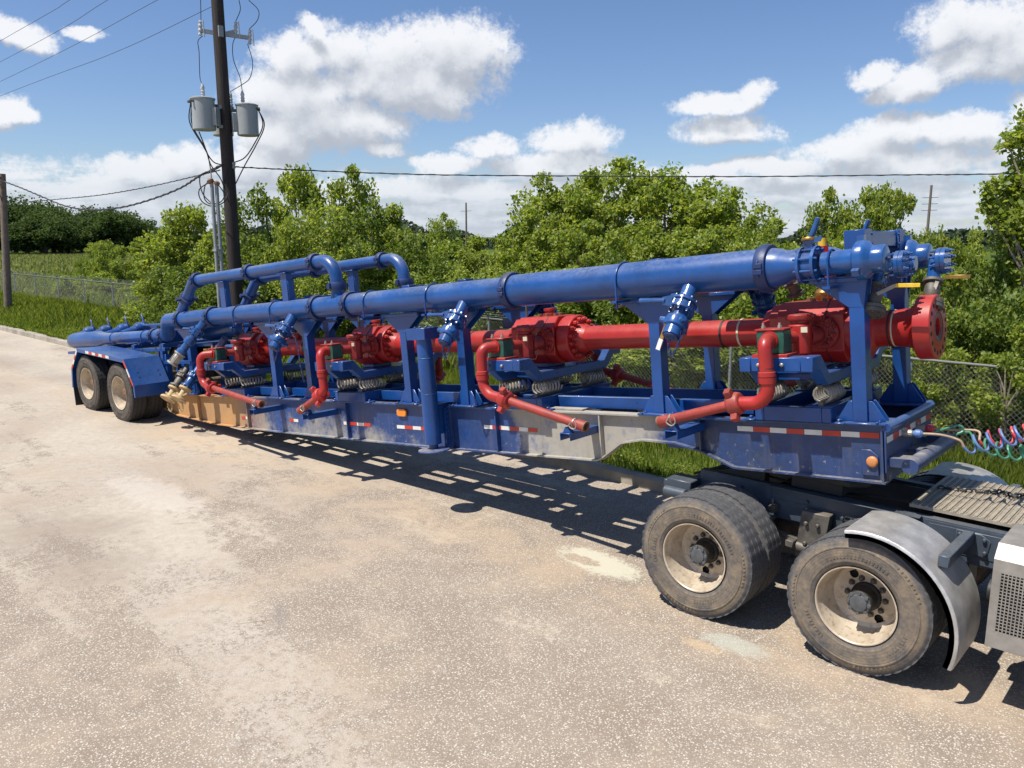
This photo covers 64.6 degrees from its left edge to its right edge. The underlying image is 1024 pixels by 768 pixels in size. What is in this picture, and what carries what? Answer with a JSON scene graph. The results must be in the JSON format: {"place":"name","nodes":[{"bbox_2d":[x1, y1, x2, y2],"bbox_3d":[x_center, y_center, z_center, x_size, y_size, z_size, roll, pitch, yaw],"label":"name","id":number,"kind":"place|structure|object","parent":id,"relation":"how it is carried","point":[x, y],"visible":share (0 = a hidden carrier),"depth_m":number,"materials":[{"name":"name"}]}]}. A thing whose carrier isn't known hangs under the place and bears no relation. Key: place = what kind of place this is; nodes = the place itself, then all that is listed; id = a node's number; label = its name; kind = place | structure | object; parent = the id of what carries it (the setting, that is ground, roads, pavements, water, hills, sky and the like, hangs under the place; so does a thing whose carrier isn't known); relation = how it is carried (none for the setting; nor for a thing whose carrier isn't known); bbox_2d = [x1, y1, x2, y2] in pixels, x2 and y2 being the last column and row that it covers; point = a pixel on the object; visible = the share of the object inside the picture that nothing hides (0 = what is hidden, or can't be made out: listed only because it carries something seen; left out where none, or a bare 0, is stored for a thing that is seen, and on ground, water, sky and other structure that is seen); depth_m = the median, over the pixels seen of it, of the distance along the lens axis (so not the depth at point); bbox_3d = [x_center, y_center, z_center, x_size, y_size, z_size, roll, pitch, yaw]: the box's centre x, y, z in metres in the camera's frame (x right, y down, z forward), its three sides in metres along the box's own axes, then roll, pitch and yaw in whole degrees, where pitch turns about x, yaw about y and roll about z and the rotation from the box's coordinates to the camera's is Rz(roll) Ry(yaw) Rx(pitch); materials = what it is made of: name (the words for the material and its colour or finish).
{"place":"outdoors","nodes":[
{"label":"outdoors","id":0,"kind":"place"},
{"bbox_2d":[0,288,458,380],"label":"tall verge grass","id":1,"kind":"structure","parent":0,"point":[37,313],"depth_m":29.58,"materials":[{"name":"plant"}]},
{"bbox_2d":[0,250,489,296],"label":"meadow grass","id":2,"kind":"structure","parent":0,"point":[37,262],"depth_m":97.06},
{"bbox_2d":[0,237,1021,483],"bbox_3d":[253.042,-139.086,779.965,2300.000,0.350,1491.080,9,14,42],"label":"ground","id":3,"kind":"structure","parent":0,"point":[688,451],"depth_m":68.37,"materials":[{"name":"plant"}]},
{"bbox_2d":[0,174,12,306],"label":"utility pole","id":4,"kind":"object","parent":3,"relation":"on","point":[7,285],"visible":0.84,"depth_m":32.82,"materials":[{"name":"brown wood"}]},
{"bbox_2d":[8,169,219,203],"bbox_3d":[-13.973,-6.297,26.459,18.065,0.420,0.188,10,14,42],"label":"overhead wire","id":5,"kind":"object","parent":4,"relation":"attached to","point":[120,191],"visible":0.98,"depth_m":24.34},
{"bbox_2d":[0,224,55,253],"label":"oak tree","id":6,"kind":"object","parent":3,"relation":"on","point":[13,240],"visible":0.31,"depth_m":139.65,"materials":[{"name":"green plant"}]},
{"bbox_2d":[0,190,55,252],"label":"oak tree","id":7,"kind":"object","parent":3,"relation":"on","point":[17,204],"visible":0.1,"depth_m":152.05,"materials":[{"name":"green plant"}]},
{"bbox_2d":[8,196,75,252],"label":"oak tree","id":8,"kind":"object","parent":3,"relation":"on","point":[51,204],"visible":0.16,"depth_m":152.33,"materials":[{"name":"green plant"}]},
{"bbox_2d":[8,211,82,254],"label":"oak tree","id":9,"kind":"object","parent":3,"relation":"on","point":[53,225],"visible":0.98,"depth_m":139.23,"materials":[{"name":"green plant"}]},
{"bbox_2d":[22,202,78,252],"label":"oak tree","id":10,"kind":"object","parent":3,"relation":"on","point":[53,212],"visible":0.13,"depth_m":145.61,"materials":[{"name":"green plant"}]},
{"bbox_2d":[27,231,98,252],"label":"oak tree","id":11,"kind":"object","parent":3,"relation":"on","point":[83,239],"visible":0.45,"depth_m":143.64,"materials":[{"name":"green plant"}]},
{"bbox_2d":[50,273,85,295],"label":"shrub","id":12,"kind":"object","parent":3,"relation":"on","point":[53,289],"visible":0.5,"depth_m":43.57,"materials":[{"name":"green plant"}]},
{"bbox_2d":[72,257,99,281],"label":"shrub","id":13,"kind":"object","parent":3,"relation":"on","point":[78,264],"visible":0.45,"depth_m":54.19,"materials":[{"name":"green plant"}]},
{"bbox_2d":[71,204,106,247],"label":"oak tree","id":14,"kind":"object","parent":3,"relation":"on","point":[83,213],"visible":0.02,"depth_m":150.17,"materials":[{"name":"green plant"}]},
{"bbox_2d":[63,217,122,249],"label":"oak tree","id":15,"kind":"object","parent":3,"relation":"on","point":[88,229],"visible":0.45,"depth_m":145.07,"materials":[{"name":"green plant"}]},
{"bbox_2d":[78,270,114,288],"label":"shrub","id":16,"kind":"object","parent":3,"relation":"on","point":[102,273],"visible":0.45,"depth_m":48.84,"materials":[{"name":"green plant"}]},
{"bbox_2d":[84,239,115,280],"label":"shrub","id":17,"kind":"object","parent":3,"relation":"on","point":[97,262],"visible":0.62,"depth_m":52.75,"materials":[{"name":"green plant"}]},
{"bbox_2d":[83,240,116,259],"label":"tree","id":18,"kind":"object","parent":3,"relation":"on","point":[88,250],"visible":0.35,"depth_m":79.00,"materials":[{"name":"green plant"}]},
{"bbox_2d":[81,204,151,247],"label":"oak tree","id":19,"kind":"object","parent":3,"relation":"on","point":[113,219],"visible":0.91,"depth_m":146.59,"materials":[{"name":"green plant"}]},
{"bbox_2d":[106,245,144,282],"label":"shrub","id":20,"kind":"object","parent":3,"relation":"on","point":[116,271],"visible":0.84,"depth_m":55.19,"materials":[{"name":"green plant"}]},
{"bbox_2d":[126,237,150,260],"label":"tree","id":21,"kind":"object","parent":3,"relation":"on","point":[133,247],"visible":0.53,"depth_m":80.40,"materials":[{"name":"green plant"}]},
{"bbox_2d":[113,217,166,251],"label":"oak tree","id":22,"kind":"object","parent":3,"relation":"on","point":[154,228],"visible":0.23,"depth_m":151.79,"materials":[{"name":"green plant"}]},
{"bbox_2d":[117,278,163,323],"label":"shrub","id":23,"kind":"object","parent":3,"relation":"on","point":[132,311],"visible":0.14,"depth_m":26.78,"materials":[{"name":"green plant"}]},
{"bbox_2d":[128,221,202,317],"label":"tree","id":24,"kind":"object","parent":3,"relation":"on","point":[149,261],"visible":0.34,"depth_m":26.12,"materials":[{"name":"green plant"}]},
{"bbox_2d":[132,257,209,327],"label":"tree","id":25,"kind":"object","parent":3,"relation":"on","point":[160,275],"visible":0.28,"depth_m":24.60,"materials":[{"name":"green plant"}]},
{"bbox_2d":[152,201,212,294],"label":"tree","id":26,"kind":"object","parent":3,"relation":"on","point":[193,218],"visible":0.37,"depth_m":26.14,"materials":[{"name":"green plant"}]},
{"bbox_2d":[158,284,217,314],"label":"tree","id":27,"kind":"object","parent":3,"relation":"on","point":[204,303],"visible":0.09,"depth_m":22.08,"materials":[{"name":"green plant"}]},
{"bbox_2d":[177,231,219,303],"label":"tree","id":28,"kind":"object","parent":3,"relation":"on","point":[203,259],"visible":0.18,"depth_m":25.34,"materials":[{"name":"green plant"}]},
{"bbox_2d":[207,178,223,307],"bbox_3d":[-7.228,-2.692,19.994,0.250,4.650,0.283,9,14,42],"label":"service mast","id":29,"kind":"object","parent":3,"relation":"on","point":[211,182],"visible":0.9,"depth_m":19.77,"materials":[{"name":"metal"}]},
{"bbox_2d":[187,0,264,338],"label":"utility pole","id":30,"kind":"object","parent":3,"relation":"on","point":[221,120],"visible":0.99,"depth_m":19.71,"materials":[{"name":"brown wood"}]},
{"bbox_2d":[2,165,220,210],"bbox_3d":[-13.850,-6.325,26.302,18.361,1.429,0.275,10,14,43],"label":"overhead wire","id":31,"kind":"object","parent":30,"relation":"attached to","point":[181,187],"visible":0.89,"depth_m":24.48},
{"bbox_2d":[236,166,1004,176],"bbox_3d":[10.466,-4.835,17.750,34.760,0.290,5.102,3,11,16],"label":"overhead wire","id":32,"kind":"object","parent":30,"relation":"attached to","point":[618,176],"visible":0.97,"depth_m":21.33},
{"bbox_2d":[203,222,275,301],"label":"tree","id":33,"kind":"object","parent":3,"relation":"on","point":[258,242],"visible":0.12,"depth_m":23.22,"materials":[{"name":"green plant"}]},
{"bbox_2d":[209,180,279,290],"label":"tree","id":34,"kind":"object","parent":3,"relation":"on","point":[259,204],"visible":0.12,"depth_m":25.06,"materials":[{"name":"green plant"}]},
{"bbox_2d":[215,261,317,331],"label":"tree","id":35,"kind":"object","parent":3,"relation":"on","point":[263,291],"visible":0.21,"depth_m":21.33,"materials":[{"name":"green plant"}]},
{"bbox_2d":[250,199,329,332],"bbox_3d":[-6.269,-2.717,23.200,2.649,4.983,2.097,2,11,13],"label":"tree","id":36,"kind":"object","parent":3,"relation":"on","point":[286,249],"visible":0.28,"depth_m":22.48,"materials":[{"name":"green plant"}]},
{"bbox_2d":[265,163,327,245],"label":"tree","id":37,"kind":"object","parent":3,"relation":"on","point":[296,189],"visible":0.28,"depth_m":26.91,"materials":[{"name":"green plant"}]},
{"bbox_2d":[266,274,352,337],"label":"tree","id":38,"kind":"object","parent":3,"relation":"on","point":[301,289],"visible":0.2,"depth_m":20.03,"materials":[{"name":"green plant"}]},
{"bbox_2d":[268,196,370,333],"bbox_3d":[-5.556,-3.008,24.442,3.085,5.207,3.177,2,11,10],"label":"tree","id":39,"kind":"object","parent":3,"relation":"on","point":[332,211],"visible":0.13,"depth_m":23.52,"materials":[{"name":"green plant"}]},
{"bbox_2d":[308,242,387,336],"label":"tree","id":40,"kind":"object","parent":3,"relation":"on","point":[347,253],"visible":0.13,"depth_m":22.14,"materials":[{"name":"green plant"}]},
{"bbox_2d":[317,162,390,285],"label":"tree","id":41,"kind":"object","parent":3,"relation":"on","point":[358,192],"visible":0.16,"depth_m":27.52,"materials":[{"name":"green plant"}]},
{"bbox_2d":[326,194,394,328],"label":"tree","id":42,"kind":"object","parent":3,"relation":"on","point":[375,219],"visible":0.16,"depth_m":25.87,"materials":[{"name":"green plant"}]},
{"bbox_2d":[365,202,429,280],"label":"tree","id":43,"kind":"object","parent":3,"relation":"on","point":[395,220],"visible":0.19,"depth_m":28.09,"materials":[{"name":"green plant"}]},
{"bbox_2d":[382,225,436,281],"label":"tree","id":44,"kind":"object","parent":3,"relation":"on","point":[411,250],"visible":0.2,"depth_m":25.13,"materials":[{"name":"green plant"}]},
{"bbox_2d":[384,270,441,326],"bbox_3d":[-2.885,-1.392,21.004,1.882,3.125,2.267,-7,12,-32],"label":"shrub","id":45,"kind":"object","parent":3,"relation":"on","point":[417,275],"visible":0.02,"depth_m":20.64,"materials":[{"name":"green plant"}]},
{"bbox_2d":[391,252,463,322],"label":"tree","id":46,"kind":"object","parent":3,"relation":"on","point":[416,267],"visible":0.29,"depth_m":24.34,"materials":[{"name":"green plant"}]},
{"bbox_2d":[424,212,461,278],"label":"tree","id":47,"kind":"object","parent":3,"relation":"on","point":[438,235],"visible":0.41,"depth_m":46.76,"materials":[{"name":"green plant"}]},
{"bbox_2d":[425,234,472,280],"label":"shrub","id":48,"kind":"object","parent":3,"relation":"on","point":[450,250],"visible":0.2,"depth_m":31.45,"materials":[{"name":"green plant"}]},
{"bbox_2d":[447,234,495,278],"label":"tree","id":49,"kind":"object","parent":3,"relation":"on","point":[474,258],"visible":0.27,"depth_m":29.40,"materials":[{"name":"green plant"}]},
{"bbox_2d":[440,255,505,330],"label":"tree","id":50,"kind":"object","parent":3,"relation":"on","point":[462,275],"visible":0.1,"depth_m":21.55,"materials":[{"name":"green plant"}]},
{"bbox_2d":[471,308,508,357],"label":"shrub","id":51,"kind":"object","parent":3,"relation":"on","point":[491,321],"visible":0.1,"depth_m":21.46,"materials":[{"name":"green plant"}]},
{"bbox_2d":[0,325,992,573],"bbox_3d":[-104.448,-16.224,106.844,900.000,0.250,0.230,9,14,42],"label":"kerb","id":52,"kind":"structure","parent":3,"relation":"on","point":[648,481],"depth_m":11.24,"materials":[{"name":"concrete"}]},
{"bbox_2d":[0,322,668,477],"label":"kerb edge grass","id":53,"kind":"structure","parent":52,"relation":"on","point":[650,471],"depth_m":11.00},
{"bbox_2d":[476,249,524,277],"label":"tree","id":54,"kind":"object","parent":3,"relation":"on","point":[490,270],"visible":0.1,"depth_m":27.32,"materials":[{"name":"green plant"}]},
{"bbox_2d":[0,219,1003,251],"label":"distant woods","id":55,"kind":"object","parent":3,"relation":"on","point":[950,233],"visible":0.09,"depth_m":192.85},
{"bbox_2d":[0,269,1023,460],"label":"chain link fence","id":56,"kind":"object","parent":3,"relation":"on","point":[730,349],"visible":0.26,"depth_m":14.90,"materials":[{"name":"metal"}]},
{"bbox_2d":[486,260,545,329],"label":"tree","id":57,"kind":"object","parent":3,"relation":"on","point":[519,266],"visible":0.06,"depth_m":21.60,"materials":[{"name":"green plant"}]},
{"bbox_2d":[489,204,567,276],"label":"tree","id":58,"kind":"object","parent":3,"relation":"on","point":[538,246],"visible":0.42,"depth_m":23.18,"materials":[{"name":"green plant"}]},
{"bbox_2d":[502,169,605,272],"bbox_3d":[1.295,-3.935,26.781,3.645,6.104,4.337,-8,13,-36],"label":"tree","id":59,"kind":"object","parent":3,"relation":"on","point":[556,205],"visible":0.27,"depth_m":25.82,"materials":[{"name":"green plant"}]},
{"bbox_2d":[510,300,610,378],"bbox_3d":[1.332,-0.906,19.115,2.458,2.745,2.962,-7,13,-35],"label":"shrub","id":60,"kind":"object","parent":3,"relation":"on","point":[564,307],"visible":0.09,"depth_m":18.70,"materials":[{"name":"green plant"}]},
{"bbox_2d":[533,218,636,270],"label":"tree","id":61,"kind":"object","parent":3,"relation":"on","point":[584,250],"visible":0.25,"depth_m":22.22,"materials":[{"name":"green plant"}]},
{"bbox_2d":[569,298,639,386],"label":"tree","id":62,"kind":"object","parent":3,"relation":"on","point":[608,306],"visible":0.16,"depth_m":18.39,"materials":[{"name":"green plant"}]},
{"bbox_2d":[586,297,645,383],"bbox_3d":[3.120,-1.159,19.350,2.893,3.412,2.236,-4,11,-21],"label":"shrub","id":63,"kind":"object","parent":3,"relation":"on","point":[627,319],"visible":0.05,"depth_m":18.53,"materials":[{"name":"green plant"}]},
{"bbox_2d":[592,245,647,369],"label":"tree","id":64,"kind":"object","parent":3,"relation":"on","point":[608,259],"visible":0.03,"depth_m":19.63,"materials":[{"name":"green plant"}]},
{"bbox_2d":[569,155,672,263],"bbox_3d":[3.403,-4.287,27.347,4.700,6.650,4.342,-9,13,-39],"label":"tree","id":65,"kind":"object","parent":3,"relation":"on","point":[621,167],"visible":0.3,"depth_m":26.00,"materials":[{"name":"green plant"}]},
{"bbox_2d":[603,446,661,477],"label":"weed","id":66,"kind":"object","parent":3,"relation":"on","point":[628,453],"visible":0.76,"depth_m":11.24,"materials":[{"name":"green plant"}]},
{"bbox_2d":[591,321,676,383],"bbox_3d":[2.798,-0.490,18.230,2.106,2.175,2.518,6,12,29],"label":"shrub","id":67,"kind":"object","parent":3,"relation":"on","point":[631,372],"visible":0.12,"depth_m":17.46,"materials":[{"name":"green plant"}]},
{"bbox_2d":[593,213,692,315],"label":"tree","id":68,"kind":"object","parent":3,"relation":"on","point":[649,243],"visible":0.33,"depth_m":21.97,"materials":[{"name":"green plant"}]},
{"bbox_2d":[602,160,727,261],"bbox_3d":[4.987,-3.957,26.193,4.287,6.378,3.770,-10,14,-43],"label":"tree","id":69,"kind":"object","parent":3,"relation":"on","point":[673,194],"visible":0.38,"depth_m":25.33,"materials":[{"name":"green plant"}]},
{"bbox_2d":[647,457,711,485],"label":"weed","id":70,"kind":"object","parent":3,"relation":"on","point":[681,468],"visible":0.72,"depth_m":10.80,"materials":[{"name":"green plant"}]},
{"bbox_2d":[613,312,756,384],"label":"tree","id":71,"kind":"object","parent":3,"relation":"on","point":[629,358],"visible":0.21,"depth_m":16.27,"materials":[{"name":"green plant"}]},
{"bbox_2d":[659,222,755,316],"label":"tree","id":72,"kind":"object","parent":3,"relation":"on","point":[705,245],"visible":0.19,"depth_m":20.96,"materials":[{"name":"green plant"}]},
{"bbox_2d":[669,293,756,388],"bbox_3d":[4.059,-0.556,16.376,2.403,3.247,1.857,-3,11,-17],"label":"shrub","id":73,"kind":"object","parent":3,"relation":"on","point":[735,307],"visible":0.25,"depth_m":16.05,"materials":[{"name":"green plant"}]},
{"bbox_2d":[669,184,801,304],"bbox_3d":[6.699,-3.376,25.069,4.392,5.539,3.691,3,11,16],"label":"tree","id":74,"kind":"object","parent":3,"relation":"on","point":[724,210],"visible":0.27,"depth_m":24.19,"materials":[{"name":"green plant"}]},
{"bbox_2d":[723,213,783,311],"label":"tree","id":75,"kind":"object","parent":3,"relation":"on","point":[749,223],"visible":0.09,"depth_m":22.41,"materials":[{"name":"green plant"}]},
{"bbox_2d":[738,227,807,317],"bbox_3d":[6.376,-1.674,20.013,1.876,4.350,1.745,10,14,43],"label":"shrub","id":76,"kind":"object","parent":3,"relation":"on","point":[759,240],"visible":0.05,"depth_m":19.75,"materials":[{"name":"green plant"}]},
{"bbox_2d":[757,248,815,318],"bbox_3d":[6.178,-1.100,17.998,1.574,3.800,1.692,4,11,21],"label":"shrub","id":77,"kind":"object","parent":3,"relation":"on","point":[781,293],"visible":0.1,"depth_m":17.52,"materials":[{"name":"green plant"}]},
{"bbox_2d":[802,221,858,300],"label":"tree","id":78,"kind":"object","parent":3,"relation":"on","point":[843,228],"visible":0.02,"depth_m":19.12,"materials":[{"name":"green plant"}]},
{"bbox_2d":[797,184,864,297],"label":"tree","id":79,"kind":"object","parent":3,"relation":"on","point":[824,213],"visible":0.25,"depth_m":21.80,"materials":[{"name":"green plant"}]},
{"bbox_2d":[841,184,889,230],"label":"tree","id":80,"kind":"object","parent":3,"relation":"on","point":[869,200],"visible":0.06,"depth_m":22.46,"materials":[{"name":"green plant"}]},
{"bbox_2d":[842,299,922,394],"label":"tree","id":81,"kind":"object","parent":3,"relation":"on","point":[882,368],"visible":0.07,"depth_m":13.22,"materials":[{"name":"green plant"}]},
{"bbox_2d":[863,179,922,301],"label":"tree","id":82,"kind":"object","parent":3,"relation":"on","point":[880,214],"visible":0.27,"depth_m":21.16,"materials":[{"name":"green plant"}]},
{"bbox_2d":[880,346,971,413],"bbox_3d":[6.990,0.264,13.999,1.830,2.231,2.187,-4,11,-21],"label":"shrub","id":83,"kind":"object","parent":3,"relation":"on","point":[888,350],"visible":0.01,"depth_m":13.19,"materials":[{"name":"green plant"}]},
{"bbox_2d":[921,185,937,232],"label":"utility pole","id":84,"kind":"object","parent":3,"relation":"on","point":[930,197],"visible":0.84,"depth_m":78.51,"materials":[{"name":"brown wood"}]},
{"bbox_2d":[910,223,965,311],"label":"tree","id":85,"kind":"object","parent":3,"relation":"on","point":[941,241],"visible":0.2,"depth_m":14.77,"materials":[{"name":"green plant"}]},
{"bbox_2d":[910,338,977,432],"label":"tree","id":86,"kind":"object","parent":3,"relation":"on","point":[947,356],"visible":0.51,"depth_m":12.42,"materials":[{"name":"green plant"}]},
{"bbox_2d":[909,263,989,393],"bbox_3d":[7.414,-0.355,13.850,1.466,3.394,1.532,0,10,1],"label":"tree","id":87,"kind":"object","parent":3,"relation":"on","point":[954,290],"visible":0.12,"depth_m":13.58,"materials":[{"name":"green plant"}]},
{"bbox_2d":[940,226,986,340],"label":"tree","id":88,"kind":"object","parent":3,"relation":"on","point":[975,234],"visible":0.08,"depth_m":14.93,"materials":[{"name":"green plant"}]},
{"bbox_2d":[936,295,1011,447],"bbox_3d":[7.493,-0.009,13.293,1.542,2.942,1.478,-4,11,-18],"label":"tree","id":89,"kind":"object","parent":3,"relation":"on","point":[963,343],"visible":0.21,"depth_m":13.05,"materials":[{"name":"green plant"}]},
{"bbox_2d":[940,246,1023,349],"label":"tree","id":90,"kind":"object","parent":3,"relation":"on","point":[974,291],"visible":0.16,"depth_m":14.06,"materials":[{"name":"green plant"}]},
{"bbox_2d":[960,284,1023,443],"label":"tree","id":91,"kind":"object","parent":3,"relation":"on","point":[1012,309],"visible":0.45,"depth_m":12.64,"materials":[{"name":"green plant"}]},
{"bbox_2d":[962,319,1023,450],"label":"tree","id":92,"kind":"object","parent":3,"relation":"on","point":[1009,360],"visible":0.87,"depth_m":11.91,"materials":[{"name":"green plant"}]},
{"bbox_2d":[968,103,1023,301],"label":"tree","id":93,"kind":"object","parent":3,"relation":"on","point":[1003,211],"visible":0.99,"depth_m":13.23,"materials":[{"name":"green plant"}]},
{"bbox_2d":[992,373,999,441],"bbox_3d":[7.494,0.533,12.502,0.206,1.408,0.105,-4,11,-19],"label":"fence post","id":94,"kind":"object","parent":3,"relation":"on","point":[995,430],"visible":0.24,"depth_m":12.45,"materials":[{"name":"grey metal"}]},
{"bbox_2d":[0,330,1023,767],"bbox_3d":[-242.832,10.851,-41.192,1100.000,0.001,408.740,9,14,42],"label":"pavement","id":95,"kind":"structure","parent":0,"point":[374,584],"depth_m":6.83,"materials":[{"name":"concrete"}]},
{"bbox_2d":[67,217,970,484],"bbox_3d":[-3.029,-0.609,12.396,17.911,2.574,2.543,1,8,42],"label":"manifold trailer","id":96,"kind":"object","parent":95,"relation":"on","point":[822,421],"visible":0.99,"depth_m":8.60,"materials":[{"name":"blue paint"}]},
{"bbox_2d":[901,425,1023,453],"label":"air hose","id":97,"kind":"object","parent":96,"relation":"attached to","point":[906,432],"visible":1,"depth_m":6.43,"materials":[{"name":"rubber"}]},
{"bbox_2d":[916,422,1023,446],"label":"air hose","id":98,"kind":"object","parent":96,"relation":"attached to","point":[927,428],"visible":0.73,"depth_m":6.72,"materials":[{"name":"rubber"}]},
{"bbox_2d":[923,424,1023,460],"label":"air hose","id":99,"kind":"object","parent":96,"relation":"attached to","point":[963,431],"visible":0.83,"depth_m":6.55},
{"bbox_2d":[642,462,1023,675],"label":"truck tractor","id":100,"kind":"object","parent":95,"relation":"on","point":[887,579],"visible":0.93,"depth_m":6.38,"materials":[{"name":"rubber"}]},
{"bbox_2d":[0,269,1023,455],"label":"field grass","id":101,"kind":"structure","parent":0,"point":[742,386],"depth_m":40.78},
{"bbox_2d":[0,0,1023,237],"label":"sky","id":102,"kind":"structure","parent":0,"point":[464,87],"materials":[{"name":"blue"}]},
{"bbox_2d":[380,365,1023,488],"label":"verge grass","id":103,"kind":"structure","parent":0,"point":[1009,471],"depth_m":11.54,"materials":[{"name":"plant"}]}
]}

